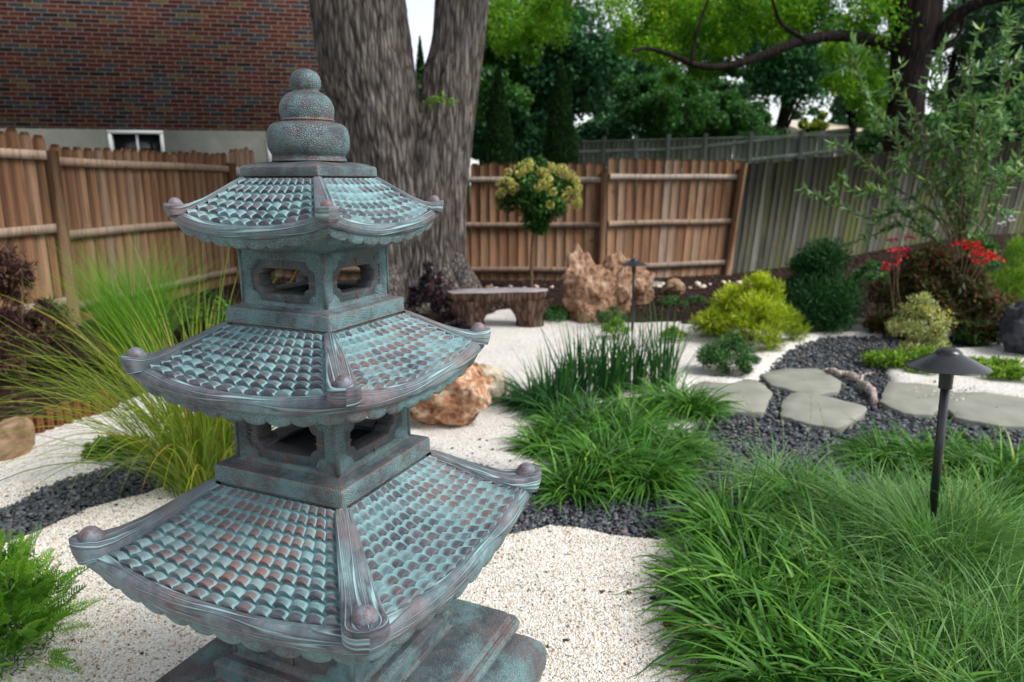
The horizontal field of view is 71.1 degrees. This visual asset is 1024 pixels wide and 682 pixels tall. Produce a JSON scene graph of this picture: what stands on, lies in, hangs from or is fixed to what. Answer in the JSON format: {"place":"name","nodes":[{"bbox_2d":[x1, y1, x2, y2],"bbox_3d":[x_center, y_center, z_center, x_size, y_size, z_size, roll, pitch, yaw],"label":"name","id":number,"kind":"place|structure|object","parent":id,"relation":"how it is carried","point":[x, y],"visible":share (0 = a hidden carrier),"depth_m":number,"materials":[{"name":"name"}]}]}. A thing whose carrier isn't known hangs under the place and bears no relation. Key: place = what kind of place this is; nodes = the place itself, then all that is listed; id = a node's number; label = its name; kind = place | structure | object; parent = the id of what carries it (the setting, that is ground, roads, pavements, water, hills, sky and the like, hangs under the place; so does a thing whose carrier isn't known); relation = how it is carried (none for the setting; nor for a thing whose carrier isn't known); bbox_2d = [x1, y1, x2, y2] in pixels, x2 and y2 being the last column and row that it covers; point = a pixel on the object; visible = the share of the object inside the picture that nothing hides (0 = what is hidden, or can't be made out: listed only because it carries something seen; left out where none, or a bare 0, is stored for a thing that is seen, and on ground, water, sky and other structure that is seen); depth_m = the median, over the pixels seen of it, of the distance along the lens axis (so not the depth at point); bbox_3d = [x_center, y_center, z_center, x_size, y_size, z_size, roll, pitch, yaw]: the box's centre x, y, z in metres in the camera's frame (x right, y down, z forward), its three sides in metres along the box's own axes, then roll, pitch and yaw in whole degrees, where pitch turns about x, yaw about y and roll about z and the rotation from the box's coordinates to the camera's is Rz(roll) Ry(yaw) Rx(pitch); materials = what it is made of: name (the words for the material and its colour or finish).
{"place":"outdoors","nodes":[
{"label":"outdoors","id":0,"kind":"place"},
{"bbox_2d":[0,339,1022,537],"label":"slate gravel path","id":1,"kind":"structure","parent":0,"point":[815,434],"depth_m":4.76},
{"bbox_2d":[0,334,1023,542],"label":"slate chips","id":2,"kind":"object","parent":1,"relation":"on","point":[39,512],"visible":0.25,"depth_m":4.01,"materials":[{"name":"gravel"}]},
{"bbox_2d":[575,410,716,516],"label":"liriope clump","id":3,"kind":"object","parent":2,"relation":"on","point":[664,469],"visible":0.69,"depth_m":3.74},
{"bbox_2d":[624,410,746,475],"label":"sedge clump","id":4,"kind":"object","parent":2,"relation":"on","point":[709,449],"visible":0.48,"depth_m":4.18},
{"bbox_2d":[687,423,866,519],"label":"sedge clump","id":5,"kind":"object","parent":2,"relation":"on","point":[770,471],"visible":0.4,"depth_m":3.63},
{"bbox_2d":[736,448,900,537],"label":"liriope clump","id":6,"kind":"object","parent":2,"relation":"on","point":[790,489],"visible":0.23,"depth_m":3.53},
{"bbox_2d":[818,411,969,483],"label":"liriope clump","id":7,"kind":"object","parent":2,"relation":"on","point":[862,447],"visible":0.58,"depth_m":4.08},
{"bbox_2d":[857,412,1019,488],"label":"liriope clump","id":8,"kind":"object","parent":2,"relation":"on","point":[908,437],"visible":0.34,"depth_m":4.02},
{"bbox_2d":[947,392,1023,430],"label":"flagstone","id":9,"kind":"object","parent":2,"relation":"on","point":[978,408],"visible":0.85,"depth_m":5.02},
{"bbox_2d":[613,399,721,470],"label":"liriope clump","id":10,"kind":"object","parent":1,"relation":"on","point":[684,450],"visible":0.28,"depth_m":4.29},
{"bbox_2d":[691,379,772,417],"bbox_3d":[1.644,0.420,5.452,0.610,0.072,0.905,6,14,25],"label":"flagstone","id":11,"kind":"object","parent":1,"relation":"on","point":[757,395],"visible":0.52,"depth_m":5.38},
{"bbox_2d":[760,368,841,396],"bbox_3d":[2.336,0.352,5.757,0.600,0.072,0.784,0,13,0],"label":"flagstone","id":12,"kind":"object","parent":1,"relation":"on","point":[816,381],"visible":0.91,"depth_m":5.73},
{"bbox_2d":[780,392,866,432],"bbox_3d":[2.157,0.511,5.044,0.545,0.073,0.724,9,16,35],"label":"flagstone","id":13,"kind":"object","parent":1,"relation":"on","point":[797,407],"visible":0.88,"depth_m":4.98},
{"bbox_2d":[879,382,939,419],"bbox_3d":[2.996,0.444,5.345,0.428,0.073,0.958,8,15,30],"label":"flagstone","id":14,"kind":"object","parent":1,"relation":"on","point":[899,398],"visible":0.81,"depth_m":5.26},
{"bbox_2d":[0,309,1023,681],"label":"white gravel ground","id":15,"kind":"structure","parent":0,"point":[490,423],"depth_m":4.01,"materials":[{"name":"gravel"}]},
{"bbox_2d":[0,416,35,460],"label":"boulder","id":16,"kind":"object","parent":15,"relation":"on","point":[9,439],"visible":0.88,"depth_m":4.17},
{"bbox_2d":[0,128,80,341],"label":"wooden fence","id":17,"kind":"object","parent":15,"relation":"on","point":[31,185],"visible":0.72,"depth_m":6.82,"materials":[{"name":"brown wood"}]},
{"bbox_2d":[0,521,106,681],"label":"young conifer","id":18,"kind":"object","parent":15,"relation":"on","point":[23,595],"visible":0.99,"depth_m":2.35,"materials":[{"name":"plant"}]},
{"bbox_2d":[48,144,239,320],"bbox_3d":[-4.233,-1.347,8.789,0.119,1.982,3.370,2,13,8],"label":"wooden fence","id":19,"kind":"object","parent":15,"relation":"on","point":[116,190],"visible":0.77,"depth_m":8.32,"materials":[{"name":"brown wood"}]},
{"bbox_2d":[0,217,449,533],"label":"ornamental grass clump","id":20,"kind":"object","parent":15,"relation":"on","point":[199,444],"visible":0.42,"depth_m":3.50,"materials":[{"name":"plant"}]},
{"bbox_2d":[68,69,546,681],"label":"stone pagoda","id":21,"kind":"object","parent":15,"relation":"on","point":[326,531],"visible":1,"depth_m":1.58,"materials":[{"name":"stone"}]},
{"bbox_2d":[404,261,455,322],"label":"shrub","id":22,"kind":"object","parent":15,"relation":"on","point":[422,293],"visible":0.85,"depth_m":8.00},
{"bbox_2d":[271,162,606,279],"bbox_3d":[-1.225,-1.782,11.141,5.350,1.957,0.122,0,13,0],"label":"wooden fence","id":23,"kind":"object","parent":15,"relation":"on","point":[515,241],"visible":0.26,"depth_m":11.20,"materials":[{"name":"brown wood"}]},
{"bbox_2d":[410,362,493,425],"bbox_3d":[-0.478,0.344,4.743,0.715,0.554,0.513,0,13,0],"label":"boulder","id":24,"kind":"object","parent":15,"relation":"on","point":[465,397],"visible":0.51,"depth_m":4.59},
{"bbox_2d":[444,287,555,327],"bbox_3d":[-0.123,-0.342,7.929,1.250,0.454,0.396,-2,13,-9],"label":"garden bench","id":25,"kind":"object","parent":15,"relation":"on","point":[528,307],"visible":0.88,"depth_m":7.77,"materials":[{"name":"stone"}]},
{"bbox_2d":[487,358,583,419],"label":"dark grass clump","id":26,"kind":"object","parent":15,"relation":"on","point":[513,387],"visible":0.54,"depth_m":5.08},
{"bbox_2d":[494,153,582,287],"bbox_3d":[0.373,-1.590,10.014,1.243,2.027,1.099,0,13,0],"label":"flowering standard","id":27,"kind":"object","parent":15,"relation":"on","point":[539,195],"visible":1,"depth_m":9.82,"materials":[{"name":"green plant"}]},
{"bbox_2d":[491,414,591,460],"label":"liriope clump","id":28,"kind":"object","parent":15,"relation":"on","point":[527,442],"visible":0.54,"depth_m":4.29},
{"bbox_2d":[512,341,590,405],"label":"bladed plant","id":29,"kind":"object","parent":15,"relation":"on","point":[558,376],"visible":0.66,"depth_m":5.02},
{"bbox_2d":[501,372,610,421],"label":"dark grass clump","id":30,"kind":"object","parent":15,"relation":"on","point":[533,403],"visible":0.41,"depth_m":4.87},
{"bbox_2d":[514,395,615,452],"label":"liriope clump","id":31,"kind":"object","parent":15,"relation":"on","point":[540,425],"visible":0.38,"depth_m":4.50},
{"bbox_2d":[514,430,647,517],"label":"liriope clump","id":32,"kind":"object","parent":15,"relation":"on","point":[569,485],"visible":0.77,"depth_m":3.69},
{"bbox_2d":[536,318,633,402],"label":"bladed plant","id":33,"kind":"object","parent":15,"relation":"on","point":[590,369],"visible":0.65,"depth_m":5.16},
{"bbox_2d":[535,389,640,442],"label":"dark grass clump","id":34,"kind":"object","parent":15,"relation":"on","point":[581,407],"visible":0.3,"depth_m":4.60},
{"bbox_2d":[562,243,616,322],"bbox_3d":[0.899,-0.556,8.254,0.674,1.154,0.395,0,13,0],"label":"boulder","id":35,"kind":"object","parent":15,"relation":"on","point":[587,279],"visible":0.76,"depth_m":8.11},
{"bbox_2d":[521,393,677,502],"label":"liriope clump","id":36,"kind":"object","parent":15,"relation":"on","point":[599,441],"visible":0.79,"depth_m":3.92,"materials":[{"name":"plant"}]},
{"bbox_2d":[561,308,663,398],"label":"bladed plant","id":37,"kind":"object","parent":15,"relation":"on","point":[615,374],"visible":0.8,"depth_m":5.22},
{"bbox_2d":[603,250,631,318],"bbox_3d":[1.190,-0.619,8.432,0.506,0.892,0.447,0,13,0],"label":"boulder","id":38,"kind":"object","parent":15,"relation":"on","point":[612,263],"visible":0.52,"depth_m":8.30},
{"bbox_2d":[589,311,664,391],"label":"bladed plant","id":39,"kind":"object","parent":15,"relation":"on","point":[639,364],"visible":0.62,"depth_m":5.38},
{"bbox_2d":[566,398,693,458],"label":"liriope clump","id":40,"kind":"object","parent":15,"relation":"on","point":[633,420],"visible":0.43,"depth_m":4.36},
{"bbox_2d":[587,380,690,430],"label":"liriope clump","id":41,"kind":"object","parent":15,"relation":"on","point":[647,405],"visible":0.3,"depth_m":4.82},
{"bbox_2d":[630,261,655,304],"bbox_3d":[1.534,-0.662,9.172,0.511,0.790,0.405,-8,15,-33],"label":"boulder","id":42,"kind":"object","parent":15,"relation":"on","point":[644,279],"visible":0.28,"depth_m":9.06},
{"bbox_2d":[622,289,708,387],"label":"bladed plant","id":43,"kind":"object","parent":15,"relation":"on","point":[666,362],"visible":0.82,"depth_m":5.45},
{"bbox_2d":[613,367,726,424],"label":"liriope clump","id":44,"kind":"object","parent":15,"relation":"on","point":[650,387],"visible":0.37,"depth_m":5.03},
{"bbox_2d":[606,157,742,276],"bbox_3d":[2.635,-1.896,11.497,2.393,2.021,0.119,-4,13,-17],"label":"wooden fence","id":45,"kind":"object","parent":15,"relation":"on","point":[695,242],"visible":0.87,"depth_m":11.50,"materials":[{"name":"brown wood"}]},
{"bbox_2d":[641,365,754,430],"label":"liriope clump","id":46,"kind":"object","parent":15,"relation":"on","point":[688,409],"visible":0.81,"depth_m":4.77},
{"bbox_2d":[609,510,800,627],"bbox_3d":[0.838,0.883,2.792,0.798,0.211,0.769,7,15,30],"label":"liriope clump","id":47,"kind":"object","parent":15,"relation":"on","point":[673,551],"visible":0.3,"depth_m":2.82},
{"bbox_2d":[693,330,762,376],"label":"creeping juniper","id":48,"kind":"object","parent":15,"relation":"on","point":[715,353],"visible":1,"depth_m":5.90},
{"bbox_2d":[624,455,833,573],"bbox_3d":[1.020,0.741,3.215,0.936,0.304,1.006,10,16,37],"label":"liriope clump","id":49,"kind":"object","parent":15,"relation":"on","point":[701,513],"visible":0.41,"depth_m":3.25,"materials":[{"name":"plant"}]},
{"bbox_2d":[627,546,867,681],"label":"liriope clump","id":50,"kind":"object","parent":15,"relation":"on","point":[677,618],"visible":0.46,"depth_m":2.47,"materials":[{"name":"plant"}]},
{"bbox_2d":[686,269,812,351],"bbox_3d":[2.368,-0.338,7.194,1.074,0.803,1.212,-8,15,-33],"label":"gold cypress","id":51,"kind":"object","parent":15,"relation":"on","point":[753,310],"visible":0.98,"depth_m":7.03,"materials":[{"name":"plant"}]},
{"bbox_2d":[627,490,893,640],"bbox_3d":[0.948,0.842,2.717,1.032,0.325,0.909,11,17,40],"label":"liriope clump","id":52,"kind":"object","parent":15,"relation":"on","point":[714,557],"visible":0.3,"depth_m":2.80,"materials":[{"name":"plant"}]},
{"bbox_2d":[644,566,913,681],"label":"liriope clump","id":53,"kind":"object","parent":15,"relation":"on","point":[766,599],"visible":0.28,"depth_m":2.39,"materials":[{"name":"plant"}]},
{"bbox_2d":[657,572,937,681],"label":"liriope clump","id":54,"kind":"object","parent":15,"relation":"on","point":[751,676],"visible":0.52,"depth_m":2.25,"materials":[{"name":"plant"}]},
{"bbox_2d":[708,483,890,585],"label":"liriope clump","id":55,"kind":"object","parent":15,"relation":"on","point":[779,510],"visible":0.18,"depth_m":3.14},
{"bbox_2d":[710,531,946,658],"bbox_3d":[1.113,0.907,2.517,0.810,0.287,0.799,5,14,23],"label":"liriope clump","id":56,"kind":"object","parent":15,"relation":"on","point":[789,570],"visible":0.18,"depth_m":2.56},
{"bbox_2d":[720,482,941,616],"bbox_3d":[1.229,0.840,2.790,0.884,0.298,0.932,0,13,0],"label":"liriope clump","id":57,"kind":"object","parent":15,"relation":"on","point":[817,541],"visible":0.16,"depth_m":2.87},
{"bbox_2d":[740,501,968,633],"bbox_3d":[1.283,0.867,2.630,0.862,0.318,0.888,0,13,0],"label":"liriope clump","id":58,"kind":"object","parent":15,"relation":"on","point":[796,565],"visible":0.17,"depth_m":2.71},
{"bbox_2d":[721,546,994,681],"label":"liriope clump","id":59,"kind":"object","parent":15,"relation":"on","point":[827,614],"visible":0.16,"depth_m":2.46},
{"bbox_2d":[723,590,1014,681],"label":"liriope clump","id":60,"kind":"object","parent":15,"relation":"on","point":[796,664],"visible":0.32,"depth_m":2.23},
{"bbox_2d":[766,441,981,552],"bbox_3d":[1.678,0.686,3.265,1.092,0.382,1.038,0,13,0],"label":"sedge clump","id":61,"kind":"object","parent":15,"relation":"on","point":[826,490],"visible":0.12,"depth_m":3.36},
{"bbox_2d":[744,485,1015,623],"bbox_3d":[1.388,0.767,2.819,0.960,0.420,1.010,0,13,0],"label":"sedge clump","id":62,"kind":"object","parent":15,"relation":"on","point":[818,532],"visible":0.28,"depth_m":2.84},
{"bbox_2d":[759,600,1023,681],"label":"liriope clump","id":63,"kind":"object","parent":15,"relation":"on","point":[903,653],"visible":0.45,"depth_m":2.18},
{"bbox_2d":[761,527,1023,681],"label":"sedge clump","id":64,"kind":"object","parent":15,"relation":"on","point":[943,589],"visible":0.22,"depth_m":2.50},
{"bbox_2d":[768,450,1023,645],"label":"sedge clump","id":65,"kind":"object","parent":15,"relation":"on","point":[841,502],"visible":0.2,"depth_m":2.85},
{"bbox_2d":[789,444,1023,589],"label":"sedge clump","id":66,"kind":"object","parent":15,"relation":"on","point":[906,501],"visible":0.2,"depth_m":3.17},
{"bbox_2d":[793,438,1023,628],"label":"sedge clump","id":67,"kind":"object","parent":15,"relation":"on","point":[887,512],"visible":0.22,"depth_m":2.84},
{"bbox_2d":[795,5,1023,291],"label":"willow shrub","id":68,"kind":"object","parent":15,"relation":"on","point":[955,192],"visible":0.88,"depth_m":7.25,"materials":[{"name":"green plant"}]},
{"bbox_2d":[800,562,1023,681],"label":"sedge clump","id":69,"kind":"object","parent":15,"relation":"on","point":[914,617],"visible":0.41,"depth_m":2.25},
{"bbox_2d":[806,591,1023,681],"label":"liriope clump","id":70,"kind":"object","parent":15,"relation":"on","point":[951,626],"visible":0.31,"depth_m":2.24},
{"bbox_2d":[812,427,1023,633],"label":"sedge clump","id":71,"kind":"object","parent":15,"relation":"on","point":[922,511],"visible":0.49,"depth_m":2.88,"materials":[{"name":"plant"}]},
{"bbox_2d":[884,291,957,352],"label":"variegated shrub","id":72,"kind":"object","parent":15,"relation":"on","point":[938,334],"visible":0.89,"depth_m":6.42,"materials":[{"name":"green plant"}]},
{"bbox_2d":[820,501,1023,679],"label":"sedge clump","id":73,"kind":"object","parent":15,"relation":"on","point":[1020,600],"visible":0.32,"depth_m":2.57,"materials":[{"name":"plant"}]},
{"bbox_2d":[851,588,1023,681],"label":"sedge clump","id":74,"kind":"object","parent":15,"relation":"on","point":[984,656],"visible":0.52,"depth_m":2.17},
{"bbox_2d":[862,525,1023,681],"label":"sedge clump","id":75,"kind":"object","parent":15,"relation":"on","point":[967,607],"visible":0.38,"depth_m":2.44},
{"bbox_2d":[904,347,992,531],"bbox_3d":[1.747,0.523,2.948,0.304,1.010,0.304,-1,10,0],"label":"path light","id":76,"kind":"object","parent":15,"relation":"on","point":[946,364],"visible":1,"depth_m":2.86,"materials":[{"name":"black metal"}]},
{"bbox_2d":[901,448,1023,525],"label":"liriope clump","id":77,"kind":"object","parent":15,"relation":"on","point":[993,479],"visible":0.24,"depth_m":3.56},
{"bbox_2d":[911,421,1023,497],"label":"liriope clump","id":78,"kind":"object","parent":15,"relation":"on","point":[962,443],"visible":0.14,"depth_m":3.98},
{"bbox_2d":[921,419,1023,493],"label":"liriope clump","id":79,"kind":"object","parent":15,"relation":"on","point":[1017,454],"visible":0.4,"depth_m":3.88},
{"bbox_2d":[967,355,1023,381],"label":"lime ground cover","id":80,"kind":"object","parent":15,"relation":"on","point":[1012,369],"visible":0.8,"depth_m":5.84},
{"bbox_2d":[986,232,1023,317],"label":"green shrub","id":81,"kind":"object","parent":15,"relation":"on","point":[1013,282],"visible":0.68,"depth_m":8.15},
{"bbox_2d":[997,300,1023,354],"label":"boulder","id":82,"kind":"object","parent":15,"relation":"on","point":[1010,335],"visible":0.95,"depth_m":6.57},
{"bbox_2d":[0,233,1023,423],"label":"mulch bed","id":83,"kind":"object","parent":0,"point":[4,409],"visible":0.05,"depth_m":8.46,"materials":[{"name":"wood"}]},
{"bbox_2d":[0,240,84,378],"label":"purple maple","id":84,"kind":"object","parent":83,"relation":"on","point":[27,323],"visible":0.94,"depth_m":5.38,"materials":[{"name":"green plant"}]},
{"bbox_2d":[0,208,238,370],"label":"feathery grass clump","id":85,"kind":"object","parent":83,"relation":"on","point":[103,291],"visible":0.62,"depth_m":5.57,"materials":[{"name":"plant"}]},
{"bbox_2d":[174,289,236,338],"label":"leafy plant","id":86,"kind":"object","parent":83,"relation":"on","point":[223,305],"visible":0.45,"depth_m":6.88,"materials":[{"name":"green plant"}]},
{"bbox_2d":[309,0,495,317],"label":"twin trunk tree","id":87,"kind":"object","parent":83,"relation":"on","point":[406,136],"visible":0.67,"depth_m":8.25,"materials":[{"name":"grey plant"}]},
{"bbox_2d":[507,104,538,161],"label":"bush","id":88,"kind":"object","parent":83,"relation":"on","point":[525,133],"visible":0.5,"depth_m":17.55,"materials":[{"name":"green plant"}]},
{"bbox_2d":[537,56,580,247],"bbox_3d":[1.057,-4.021,15.895,1.091,4.346,1.077,0,13,0],"label":"arborvitae","id":89,"kind":"object","parent":83,"relation":"on","point":[561,146],"visible":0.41,"depth_m":15.54,"materials":[{"name":"green"}]},
{"bbox_2d":[778,236,869,334],"bbox_3d":[3.350,-0.625,7.829,1.203,1.083,1.176,0,13,0],"label":"dark pine","id":90,"kind":"object","parent":83,"relation":"on","point":[824,300],"visible":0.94,"depth_m":7.59,"materials":[{"name":"plant"}]},
{"bbox_2d":[732,140,1023,272],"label":"old fence","id":91,"kind":"object","parent":83,"relation":"on","point":[780,219],"visible":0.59,"depth_m":12.66,"materials":[{"name":"wood"}]},
{"bbox_2d":[860,241,1021,346],"bbox_3d":[4.407,-0.508,7.468,1.472,1.070,1.429,0,13,0],"label":"bronze maple","id":92,"kind":"object","parent":83,"relation":"on","point":[980,300],"visible":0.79,"depth_m":7.29,"materials":[{"name":"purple plant"}]},
{"bbox_2d":[470,197,659,249],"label":"lawn","id":93,"kind":"structure","parent":0,"point":[565,248],"depth_m":18.23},
{"bbox_2d":[0,0,345,162],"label":"brick house","id":94,"kind":"structure","parent":93,"relation":"on","point":[206,76],"depth_m":11.95,"materials":[{"name":"brick"}]},
{"bbox_2d":[107,130,164,153],"bbox_3d":[-6.357,-3.284,12.183,0.874,0.560,0.120,-2,13,-10],"label":"window","id":95,"kind":"structure","parent":94,"relation":"in","point":[138,140],"depth_m":12.18,"materials":[{"name":"white paint"}]},
{"bbox_2d":[479,63,518,251],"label":"arborvitae","id":96,"kind":"object","parent":93,"relation":"on","point":[499,142],"visible":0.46,"depth_m":15.18,"materials":[{"name":"green"}]},
{"bbox_2d":[475,2,536,128],"bbox_3d":[-0.462,-7.630,24.004,2.574,7.545,2.763,0,13,0],"label":"dark tree","id":97,"kind":"object","parent":93,"relation":"on","point":[507,68],"visible":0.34,"depth_m":23.33,"materials":[{"name":"green plant"}]},
{"bbox_2d":[488,0,641,139],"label":"dark tree","id":98,"kind":"object","parent":93,"relation":"on","point":[590,57],"visible":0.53,"depth_m":24.84,"materials":[{"name":"green plant"}]},
{"bbox_2d":[609,65,720,147],"bbox_3d":[4.758,-5.982,22.052,3.443,4.991,3.230,-12,17,-43],"label":"bushy tree","id":99,"kind":"object","parent":93,"relation":"on","point":[653,102],"visible":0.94,"depth_m":21.27,"materials":[{"name":"green plant"}]},
{"bbox_2d":[572,127,850,232],"bbox_3d":[4.639,-3.978,18.819,7.466,2.881,0.175,7,14,27],"label":"grey fence","id":100,"kind":"object","parent":93,"relation":"on","point":[602,150],"visible":0.37,"depth_m":18.30,"materials":[{"name":"wood"}]},
{"bbox_2d":[693,87,772,155],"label":"bushy tree","id":101,"kind":"object","parent":93,"relation":"on","point":[738,114],"visible":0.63,"depth_m":23.18,"materials":[{"name":"green plant"}]},
{"bbox_2d":[485,0,1022,176],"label":"locust tree","id":102,"kind":"object","parent":93,"relation":"on","point":[916,31],"visible":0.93,"depth_m":15.68,"materials":[{"name":"green plant"}]},
{"bbox_2d":[734,0,864,133],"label":"dark tree","id":103,"kind":"object","parent":93,"relation":"on","point":[788,75],"visible":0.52,"depth_m":26.59,"materials":[{"name":"green plant"}]},
{"bbox_2d":[828,25,889,152],"bbox_3d":[15.246,-10.076,32.861,3.601,8.461,3.706,-7,15,-29],"label":"dark tree","id":104,"kind":"object","parent":93,"relation":"on","point":[853,130],"visible":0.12,"depth_m":31.86,"materials":[{"name":"green plant"}]},
{"bbox_2d":[854,123,884,153],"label":"bush","id":105,"kind":"object","parent":93,"relation":"on","point":[872,141],"visible":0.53,"depth_m":38.10,"materials":[{"name":"green plant"}]},
{"bbox_2d":[931,9,1010,145],"bbox_3d":[18.645,-9.685,30.649,4.194,8.684,3.724,11,17,41],"label":"bluish tree","id":106,"kind":"object","parent":93,"relation":"on","point":[953,68],"visible":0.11,"depth_m":30.22,"materials":[{"name":"green plant"}]},
{"bbox_2d":[925,90,1023,143],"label":"bluish tree","id":107,"kind":"object","parent":93,"relation":"on","point":[988,95],"visible":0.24,"depth_m":23.32,"materials":[{"name":"green plant"}]},
{"bbox_2d":[942,0,1023,107],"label":"bluish tree","id":108,"kind":"object","parent":93,"relation":"on","point":[981,16],"visible":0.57,"depth_m":26.50,"materials":[{"name":"green plant"}]},
{"bbox_2d":[962,50,1023,97],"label":"bluish tree","id":109,"kind":"object","parent":93,"relation":"on","point":[985,86],"visible":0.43,"depth_m":25.33,"materials":[{"name":"green plant"}]},
{"bbox_2d":[406,0,1011,184],"label":"sky","id":110,"kind":"structure","parent":0,"point":[420,13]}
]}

